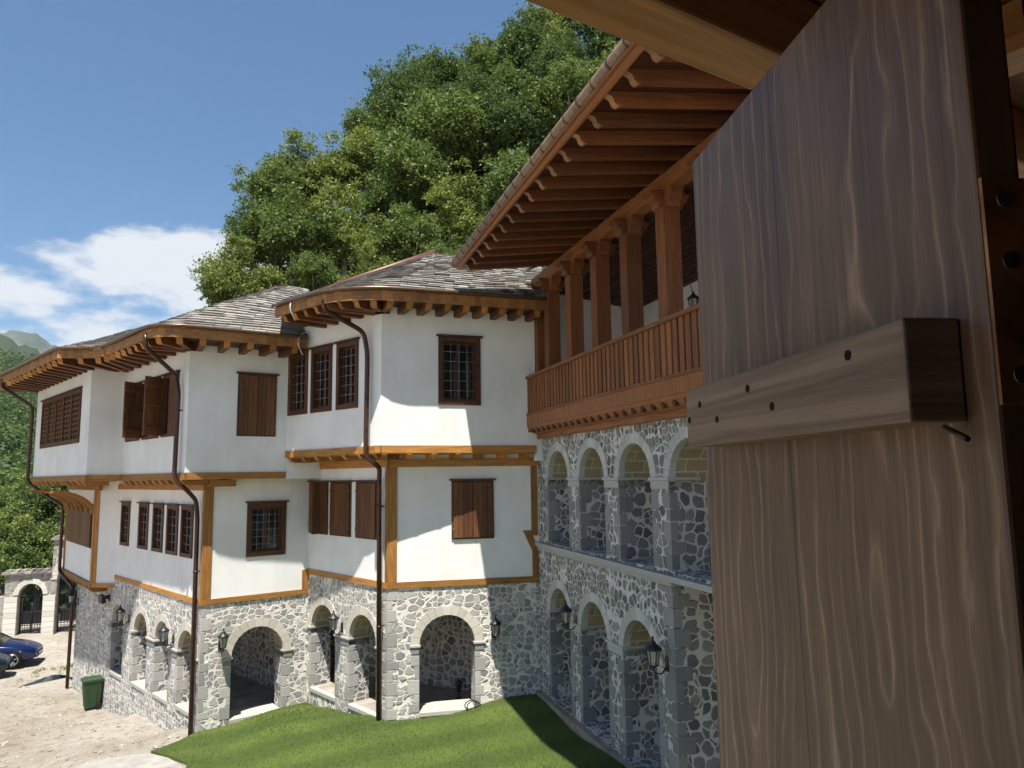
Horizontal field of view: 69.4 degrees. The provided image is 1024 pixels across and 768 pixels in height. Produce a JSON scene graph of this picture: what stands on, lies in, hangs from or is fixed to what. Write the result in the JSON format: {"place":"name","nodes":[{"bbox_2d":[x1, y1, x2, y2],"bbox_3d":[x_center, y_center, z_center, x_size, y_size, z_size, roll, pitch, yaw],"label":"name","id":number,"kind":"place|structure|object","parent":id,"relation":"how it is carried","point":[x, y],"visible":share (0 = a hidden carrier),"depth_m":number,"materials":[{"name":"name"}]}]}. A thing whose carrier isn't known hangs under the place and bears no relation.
{"place":"outdoors","nodes":[
{"label":"outdoors","id":0,"kind":"place"},
{"bbox_2d":[0,334,39,356],"bbox_3d":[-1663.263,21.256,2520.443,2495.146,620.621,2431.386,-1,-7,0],"label":"mountain","id":1,"kind":"structure","parent":0,"point":[6,342],"depth_m":2377.75,"materials":[{"name":"green plant"}]},
{"bbox_2d":[0,330,57,353],"bbox_3d":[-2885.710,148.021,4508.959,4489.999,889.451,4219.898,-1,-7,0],"label":"mountain","id":2,"kind":"structure","parent":0,"point":[34,340],"depth_m":4305.39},
{"bbox_2d":[2,392,77,610],"bbox_3d":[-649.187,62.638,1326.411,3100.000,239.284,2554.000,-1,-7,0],"label":"valley slope","id":3,"kind":"structure","parent":0,"point":[64,590],"depth_m":58.38,"materials":[{"name":"green plant"}]},
{"bbox_2d":[0,488,50,595],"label":"tree","id":4,"kind":"object","parent":3,"relation":"on","point":[6,506],"visible":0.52,"depth_m":53.87,"materials":[{"name":"green plant"}]},
{"bbox_2d":[0,471,50,595],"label":"tree","id":5,"kind":"object","parent":3,"relation":"on","point":[17,486],"visible":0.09,"depth_m":58.29,"materials":[{"name":"green plant"}]},
{"bbox_2d":[0,499,57,586],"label":"tree","id":6,"kind":"object","parent":3,"relation":"on","point":[27,517],"visible":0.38,"depth_m":50.94,"materials":[{"name":"green plant"}]},
{"bbox_2d":[0,346,61,500],"bbox_3d":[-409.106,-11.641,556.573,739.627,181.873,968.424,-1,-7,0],"label":"woods","id":7,"kind":"object","parent":3,"relation":"on","point":[14,424],"visible":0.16,"depth_m":173.88,"materials":[{"name":"green plant"}]},
{"bbox_2d":[0,515,71,610],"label":"tree","id":8,"kind":"object","parent":3,"relation":"on","point":[22,562],"visible":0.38,"depth_m":49.97,"materials":[{"name":"green plant"}]},
{"bbox_2d":[4,473,67,540],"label":"tree","id":9,"kind":"object","parent":3,"relation":"on","point":[48,510],"visible":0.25,"depth_m":55.27,"materials":[{"name":"green plant"}]},
{"bbox_2d":[40,486,74,607],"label":"tree","id":10,"kind":"object","parent":3,"relation":"on","point":[51,525],"visible":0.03,"depth_m":56.04,"materials":[{"name":"green plant"}]},
{"bbox_2d":[77,753,182,767],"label":"path","id":11,"kind":"structure","parent":0,"point":[146,760],"depth_m":14.44,"materials":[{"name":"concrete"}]},
{"bbox_2d":[0,620,470,767],"bbox_3d":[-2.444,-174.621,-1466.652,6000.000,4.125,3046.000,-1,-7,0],"label":"ground","id":12,"kind":"structure","parent":0,"point":[53,654],"depth_m":18.60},
{"bbox_2d":[0,596,3,631],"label":"boundary wall","id":13,"kind":"structure","parent":12,"relation":"on","point":[1,606],"depth_m":37.26,"materials":[{"name":"stone"}]},
{"bbox_2d":[0,652,13,672],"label":"parked car","id":14,"kind":"object","parent":12,"relation":"on","point":[6,661],"visible":1,"depth_m":29.44,"materials":[{"name":"paint"}]},
{"bbox_2d":[0,632,42,669],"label":"parked car","id":15,"kind":"object","parent":12,"relation":"on","point":[19,651],"visible":0.77,"depth_m":31.13,"materials":[{"name":"blue paint"}]},
{"bbox_2d":[1,535,75,635],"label":"stone gateway","id":16,"kind":"object","parent":12,"relation":"on","point":[49,616],"visible":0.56,"depth_m":37.76,"materials":[{"name":"stone"}]},
{"bbox_2d":[10,662,72,680],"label":"weeds","id":17,"kind":"object","parent":12,"relation":"on","point":[61,667],"visible":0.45,"depth_m":27.57,"materials":[{"name":"green plant"}]},
{"bbox_2d":[18,674,65,687],"bbox_3d":[-15.353,9.929,24.815,0.616,0.398,1.954,-6,-9,36],"label":"tarpaulin","id":18,"kind":"object","parent":12,"relation":"on","point":[50,678],"visible":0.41,"depth_m":24.59,"materials":[{"name":"grey plastic"}]},
{"bbox_2d":[0,686,179,767],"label":"rubble","id":19,"kind":"object","parent":12,"relation":"on","point":[93,731],"visible":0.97,"depth_m":17.42,"materials":[{"name":"beige stone"}]},
{"bbox_2d":[81,675,104,708],"bbox_3d":[-11.618,8.542,20.490,0.544,0.838,0.459,5,-9,-38],"label":"wheelie bin","id":20,"kind":"object","parent":12,"relation":"on","point":[91,689],"visible":1,"depth_m":20.35,"materials":[{"name":"green plastic"}]},
{"bbox_2d":[0,285,320,734],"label":"white house","id":21,"kind":"structure","parent":12,"relation":"on","point":[160,448],"depth_m":17.27,"materials":[{"name":"paint"}]},
{"bbox_2d":[39,386,82,448],"bbox_3d":[-12.729,1.014,20.845,0.155,1.460,4.640,6,-10,-43],"label":"window","id":22,"kind":"structure","parent":21,"relation":"in","point":[61,413],"depth_m":20.64,"materials":[{"name":"brown wood"}]},
{"bbox_2d":[67,589,78,606],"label":"wall lantern","id":23,"kind":"object","parent":21,"relation":"attached to","point":[70,595],"depth_m":22.84,"materials":[{"name":"black metal"}]},
{"bbox_2d":[66,504,93,547],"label":"window","id":24,"kind":"structure","parent":21,"relation":"in","point":[79,524],"depth_m":22.29,"materials":[{"name":"brown wood"}]},
{"bbox_2d":[98,594,109,603],"bbox_3d":[-11.390,6.004,20.688,0.240,0.220,0.320,6,-10,-43],"label":"flood lamp","id":25,"kind":"object","parent":21,"relation":"attached to","point":[102,598],"visible":1,"depth_m":20.57,"materials":[{"name":"black metal"}]},
{"bbox_2d":[115,605,129,624],"bbox_3d":[-10.189,6.037,19.345,0.345,0.536,0.250,6,-10,-43],"label":"wall lantern","id":26,"kind":"object","parent":21,"relation":"attached to","point":[120,611],"depth_m":19.29,"materials":[{"name":"black metal"}]},
{"bbox_2d":[119,501,131,545],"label":"window","id":27,"kind":"structure","parent":21,"relation":"in","point":[125,505],"depth_m":20.48,"materials":[{"name":"brown wood"}]},
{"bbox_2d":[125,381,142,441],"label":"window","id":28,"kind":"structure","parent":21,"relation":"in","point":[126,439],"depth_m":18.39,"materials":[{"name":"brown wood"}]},
{"bbox_2d":[122,375,160,439],"bbox_3d":[-8.750,0.570,17.485,0.605,1.450,1.240,6,-10,-43],"label":"window","id":29,"kind":"structure","parent":21,"relation":"in","point":[133,406],"depth_m":17.74,"materials":[{"name":"brown wood"}]},
{"bbox_2d":[137,502,149,549],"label":"window","id":30,"kind":"structure","parent":21,"relation":"in","point":[143,513],"depth_m":19.38,"materials":[{"name":"brown wood"}]},
{"bbox_2d":[151,502,163,552],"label":"window","id":31,"kind":"structure","parent":21,"relation":"in","point":[158,508],"depth_m":18.58,"materials":[{"name":"brown wood"}]},
{"bbox_2d":[142,370,180,437],"bbox_3d":[-7.725,0.461,16.717,1.033,1.450,0.570,-4,-8,22],"label":"window","id":32,"kind":"structure","parent":21,"relation":"in","point":[159,393],"depth_m":16.80,"materials":[{"name":"brown wood"}]},
{"bbox_2d":[158,623,173,645],"bbox_3d":[-7.946,5.756,16.995,0.345,0.536,0.250,6,-10,-43],"label":"wall lantern","id":33,"kind":"object","parent":21,"relation":"attached to","point":[164,630],"depth_m":16.93,"materials":[{"name":"black metal"}]},
{"bbox_2d":[164,503,178,555],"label":"window","id":34,"kind":"structure","parent":21,"relation":"in","point":[172,516],"depth_m":17.84,"materials":[{"name":"brown wood"}]},
{"bbox_2d":[178,504,193,558],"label":"window","id":35,"kind":"structure","parent":21,"relation":"in","point":[187,510],"depth_m":17.15,"materials":[{"name":"brown wood"}]},
{"bbox_2d":[217,628,228,652],"bbox_3d":[-6.294,5.582,16.098,0.250,0.536,0.345,5,-9,-37],"label":"wall lantern","id":36,"kind":"object","parent":21,"relation":"attached to","point":[223,636],"depth_m":16.02,"materials":[{"name":"black metal"}]},
{"bbox_2d":[236,371,279,436],"bbox_3d":[-5.787,0.467,16.784,0.950,1.440,0.155,4,-9,-34],"label":"window","id":37,"kind":"structure","parent":21,"relation":"in","point":[257,392],"depth_m":16.73,"materials":[{"name":"brown wood"}]},
{"bbox_2d":[245,500,288,556],"bbox_3d":[-5.694,3.334,17.125,1.000,1.250,0.215,5,-9,-37],"label":"window","id":38,"kind":"structure","parent":21,"relation":"in","point":[266,520],"depth_m":17.15,"materials":[{"name":"brown wood"}]},
{"bbox_2d":[271,249,546,720],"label":"white house","id":39,"kind":"structure","parent":12,"relation":"on","point":[407,411],"depth_m":15.49,"materials":[{"name":"paint"}]},
{"bbox_2d":[287,348,308,415],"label":"window","id":40,"kind":"structure","parent":39,"relation":"in","point":[297,401],"depth_m":17.05,"materials":[{"name":"brown wood"}]},
{"bbox_2d":[307,480,328,534],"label":"window","id":41,"kind":"structure","parent":39,"relation":"in","point":[318,489],"depth_m":16.97,"materials":[{"name":"brown wood"}]},
{"bbox_2d":[308,343,333,412],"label":"window","id":42,"kind":"structure","parent":39,"relation":"in","point":[321,355],"depth_m":16.40,"materials":[{"name":"brown wood"}]},
{"bbox_2d":[328,610,342,634],"bbox_3d":[-3.852,5.200,16.138,0.345,0.536,0.250,5,-9,-41],"label":"wall lantern","id":43,"kind":"object","parent":39,"relation":"attached to","point":[333,618],"depth_m":16.07,"materials":[{"name":"black metal"}]},
{"bbox_2d":[328,480,352,536],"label":"window","id":44,"kind":"structure","parent":39,"relation":"in","point":[340,490],"depth_m":16.56,"materials":[{"name":"brown wood"}]},
{"bbox_2d":[333,337,359,409],"bbox_3d":[-3.448,-0.205,15.648,0.870,1.470,0.215,-7,-10,42],"label":"window","id":45,"kind":"structure","parent":39,"relation":"in","point":[347,350],"depth_m":15.74,"materials":[{"name":"brown wood"}]},
{"bbox_2d":[353,480,376,539],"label":"window","id":46,"kind":"structure","parent":39,"relation":"in","point":[366,490],"depth_m":15.75,"materials":[{"name":"brown wood"}]},
{"bbox_2d":[454,679,462,699],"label":"floor lantern","id":47,"kind":"object","parent":39,"relation":"on","point":[458,682],"visible":0.99,"depth_m":16.02,"materials":[{"name":"black metal"}]},
{"bbox_2d":[436,334,482,405],"bbox_3d":[-1.104,-0.283,15.403,0.990,1.460,0.215,2,-7,-19],"label":"window","id":48,"kind":"structure","parent":39,"relation":"in","point":[459,365],"depth_m":15.44,"materials":[{"name":"brown wood"}]},
{"bbox_2d":[449,478,495,539],"bbox_3d":[-0.830,2.623,15.584,0.990,1.250,0.155,1,-7,-13],"label":"window","id":49,"kind":"structure","parent":39,"relation":"in","point":[472,502],"depth_m":15.53,"materials":[{"name":"brown wood"}]},
{"bbox_2d":[490,615,500,640],"bbox_3d":[-0.347,5.017,15.211,0.250,0.536,0.345,1,-7,-13],"label":"wall lantern","id":50,"kind":"object","parent":39,"relation":"attached to","point":[495,623],"depth_m":15.12,"materials":[{"name":"black metal"}]},
{"bbox_2d":[451,39,751,767],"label":"gallery building","id":51,"kind":"structure","parent":12,"relation":"on","point":[593,209],"depth_m":11.69,"materials":[{"name":"grey stone"}]},
{"bbox_2d":[559,601,576,629],"bbox_3d":[1.038,4.270,13.647,0.345,0.536,0.250,1,-7,-17],"label":"wall lantern","id":52,"kind":"object","parent":51,"relation":"attached to","point":[565,610],"depth_m":13.58,"materials":[{"name":"black metal"}]},
{"bbox_2d":[644,636,668,674],"bbox_3d":[2.022,3.803,10.373,0.345,0.536,0.250,1,-7,-17],"label":"wall lantern","id":53,"kind":"object","parent":51,"relation":"attached to","point":[652,648],"depth_m":10.32,"materials":[{"name":"black metal"}]},
{"bbox_2d":[687,227,698,306],"bbox_3d":[2.844,-1.834,11.691,0.200,1.380,0.200,-1,-7,0],"label":"hanging lantern","id":54,"kind":"object","parent":51,"relation":"hanging from","point":[692,298],"visible":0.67,"depth_m":11.61,"materials":[{"name":"black metal"}]},
{"bbox_2d":[0,0,591,346],"label":"sky","id":55,"kind":"structure","parent":0,"point":[122,122],"materials":[{"name":"blue"}]},
{"bbox_2d":[151,694,627,767],"bbox_3d":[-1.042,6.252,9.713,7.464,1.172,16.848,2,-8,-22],"label":"lawn","id":56,"kind":"structure","parent":0,"point":[511,730],"depth_m":13.84,"materials":[{"name":"green plant"}]},
{"bbox_2d":[464,699,480,709],"bbox_3d":[-0.795,6.504,14.995,0.349,0.242,0.047,1,-7,-13],"label":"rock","id":57,"kind":"object","parent":56,"relation":"on","point":[475,701],"visible":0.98,"depth_m":14.99,"materials":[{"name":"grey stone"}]},
{"bbox_2d":[279,151,547,285],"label":"hillside","id":58,"kind":"structure","parent":0,"point":[429,208],"depth_m":40.02,"materials":[{"name":"green plant"}]},
{"bbox_2d":[196,253,248,306],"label":"tree","id":59,"kind":"object","parent":58,"relation":"on","point":[205,295],"visible":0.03,"depth_m":31.98,"materials":[{"name":"green plant"}]},
{"bbox_2d":[186,231,291,305],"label":"tree","id":60,"kind":"object","parent":58,"relation":"on","point":[226,280],"visible":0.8,"depth_m":30.23,"materials":[{"name":"green leaf"},{"name":"bark"}]},
{"bbox_2d":[219,191,287,273],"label":"tree","id":61,"kind":"object","parent":58,"relation":"on","point":[235,224],"visible":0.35,"depth_m":34.30,"materials":[{"name":"green plant"}]},
{"bbox_2d":[225,148,317,272],"bbox_3d":[-11.940,-8.844,37.261,4.468,6.895,4.618,-3,-7,14],"label":"tree","id":62,"kind":"object","parent":58,"relation":"on","point":[285,174],"visible":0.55,"depth_m":36.88,"materials":[{"name":"green plant"}]},
{"bbox_2d":[236,195,317,270],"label":"tree","id":63,"kind":"object","parent":58,"relation":"on","point":[295,206],"visible":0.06,"depth_m":34.20,"materials":[{"name":"green plant"}]},
{"bbox_2d":[241,178,347,286],"bbox_3d":[-9.774,-5.807,33.950,4.741,6.904,4.587,4,-9,-36],"label":"tree","id":64,"kind":"object","parent":58,"relation":"on","point":[282,236],"visible":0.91,"depth_m":33.04,"materials":[{"name":"green plant"}]},
{"bbox_2d":[250,127,358,250],"bbox_3d":[-10.686,-9.756,38.759,5.502,6.985,4.871,-1,-7,4],"label":"tree","id":65,"kind":"object","parent":58,"relation":"on","point":[323,176],"visible":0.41,"depth_m":37.88,"materials":[{"name":"green plant"}]},
{"bbox_2d":[285,250,343,290],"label":"tree","id":66,"kind":"object","parent":58,"relation":"on","point":[309,274],"visible":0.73,"depth_m":29.24,"materials":[{"name":"green plant"}]},
{"bbox_2d":[301,160,393,278],"bbox_3d":[-8.090,-6.773,35.067,4.461,7.684,4.584,4,-9,-35],"label":"tree","id":67,"kind":"object","parent":58,"relation":"on","point":[350,225],"visible":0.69,"depth_m":34.36,"materials":[{"name":"green plant"}]},
{"bbox_2d":[305,116,391,211],"bbox_3d":[-8.530,-10.869,39.336,5.424,6.828,4.803,-5,-8,29],"label":"tree","id":68,"kind":"object","parent":58,"relation":"on","point":[357,149],"visible":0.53,"depth_m":38.33,"materials":[{"name":"green plant"}]},
{"bbox_2d":[327,230,396,282],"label":"tree","id":69,"kind":"object","parent":58,"relation":"on","point":[382,261],"visible":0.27,"depth_m":28.44,"materials":[{"name":"green plant"}]},
{"bbox_2d":[186,116,539,312],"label":"undergrowth","id":70,"kind":"object","parent":58,"relation":"on","point":[480,172],"visible":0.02,"depth_m":38.73,"materials":[{"name":"green plant"}]},
{"bbox_2d":[338,92,419,175],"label":"tree","id":71,"kind":"object","parent":58,"relation":"on","point":[356,113],"visible":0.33,"depth_m":39.80,"materials":[{"name":"green plant"}]},
{"bbox_2d":[356,58,444,145],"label":"tree","id":72,"kind":"object","parent":58,"relation":"on","point":[388,87],"visible":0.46,"depth_m":41.26,"materials":[{"name":"green plant"}]},
{"bbox_2d":[351,125,451,233],"bbox_3d":[-5.745,-8.896,37.326,5.011,7.216,6.647,5,-9,-37],"label":"tree","id":73,"kind":"object","parent":58,"relation":"on","point":[408,165],"visible":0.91,"depth_m":35.89,"materials":[{"name":"green plant"}]},
{"bbox_2d":[362,201,448,265],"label":"tree","id":74,"kind":"object","parent":58,"relation":"on","point":[403,237],"visible":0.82,"depth_m":31.35,"materials":[{"name":"green plant"}]},
{"bbox_2d":[395,71,444,142],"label":"tree","id":75,"kind":"object","parent":58,"relation":"on","point":[404,95],"visible":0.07,"depth_m":41.71,"materials":[{"name":"green plant"}]},
{"bbox_2d":[387,43,462,93],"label":"tree","id":76,"kind":"object","parent":58,"relation":"on","point":[433,66],"visible":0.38,"depth_m":43.65,"materials":[{"name":"green plant"}]},
{"bbox_2d":[418,239,462,254],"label":"tree","id":77,"kind":"object","parent":58,"relation":"on","point":[439,248],"visible":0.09,"depth_m":28.29,"materials":[{"name":"green plant"}]},
{"bbox_2d":[395,83,493,208],"bbox_3d":[-3.275,-11.571,39.488,5.642,7.832,7.484,-2,-7,6],"label":"tree","id":78,"kind":"object","parent":58,"relation":"on","point":[452,135],"visible":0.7,"depth_m":37.57,"materials":[{"name":"green plant"}]},
{"bbox_2d":[417,156,485,252],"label":"tree","id":79,"kind":"object","parent":58,"relation":"on","point":[451,218],"visible":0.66,"depth_m":33.28,"materials":[{"name":"green plant"}]},
{"bbox_2d":[417,63,501,185],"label":"tree","id":80,"kind":"object","parent":58,"relation":"on","point":[473,87],"visible":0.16,"depth_m":40.95,"materials":[{"name":"green plant"}]},
{"bbox_2d":[443,31,519,81],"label":"tree","id":81,"kind":"object","parent":58,"relation":"on","point":[483,52],"visible":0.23,"depth_m":43.38,"materials":[{"name":"green plant"}]},
{"bbox_2d":[447,142,529,220],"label":"tree","id":82,"kind":"object","parent":58,"relation":"on","point":[504,176],"visible":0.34,"depth_m":33.49,"materials":[{"name":"green plant"}]},
{"bbox_2d":[476,55,534,114],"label":"tree","id":83,"kind":"object","parent":58,"relation":"on","point":[510,71],"visible":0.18,"depth_m":41.84,"materials":[{"name":"green plant"}]},
{"bbox_2d":[468,69,553,186],"bbox_3d":[-0.224,-12.130,39.604,4.849,7.411,6.660,5,-9,-38],"label":"tree","id":84,"kind":"object","parent":58,"relation":"on","point":[515,122],"visible":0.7,"depth_m":38.23,"materials":[{"name":"green plant"}]},
{"bbox_2d":[489,3,579,72],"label":"tree","id":85,"kind":"object","parent":58,"relation":"on","point":[518,32],"visible":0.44,"depth_m":42.95,"materials":[{"name":"green plant"}]},
{"bbox_2d":[513,2,582,48],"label":"tree","id":86,"kind":"object","parent":58,"relation":"on","point":[536,11],"visible":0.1,"depth_m":43.79,"materials":[{"name":"green plant"}]},
{"bbox_2d":[511,26,596,117],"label":"tree","id":87,"kind":"object","parent":58,"relation":"on","point":[552,49],"visible":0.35,"depth_m":41.10,"materials":[{"name":"green plant"}]},
{"bbox_2d":[513,51,602,134],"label":"tree","id":88,"kind":"object","parent":58,"relation":"on","point":[558,92],"visible":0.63,"depth_m":37.49,"materials":[{"name":"green plant"}]},
{"bbox_2d":[518,6,599,75],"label":"tree","id":89,"kind":"object","parent":58,"relation":"on","point":[556,20],"visible":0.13,"depth_m":43.00,"materials":[{"name":"green plant"}]},
{"bbox_2d":[570,20,620,65],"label":"tree","id":90,"kind":"object","parent":58,"relation":"on","point":[599,40],"visible":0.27,"depth_m":42.51,"materials":[{"name":"green plant"}]},
{"bbox_2d":[583,37,618,82],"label":"tree","id":91,"kind":"object","parent":58,"relation":"on","point":[594,69],"visible":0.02,"depth_m":36.92,"materials":[{"name":"green plant"}]},
{"bbox_2d":[525,0,1023,177],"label":"timber house","id":92,"kind":"structure","parent":0,"point":[745,43],"depth_m":1.09,"materials":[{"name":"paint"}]},
{"bbox_2d":[686,0,1023,767],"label":"wooden shutter","id":93,"kind":"object","parent":92,"relation":"attached to","point":[854,402],"visible":1,"depth_m":0.63,"materials":[{"name":"brown wood"}]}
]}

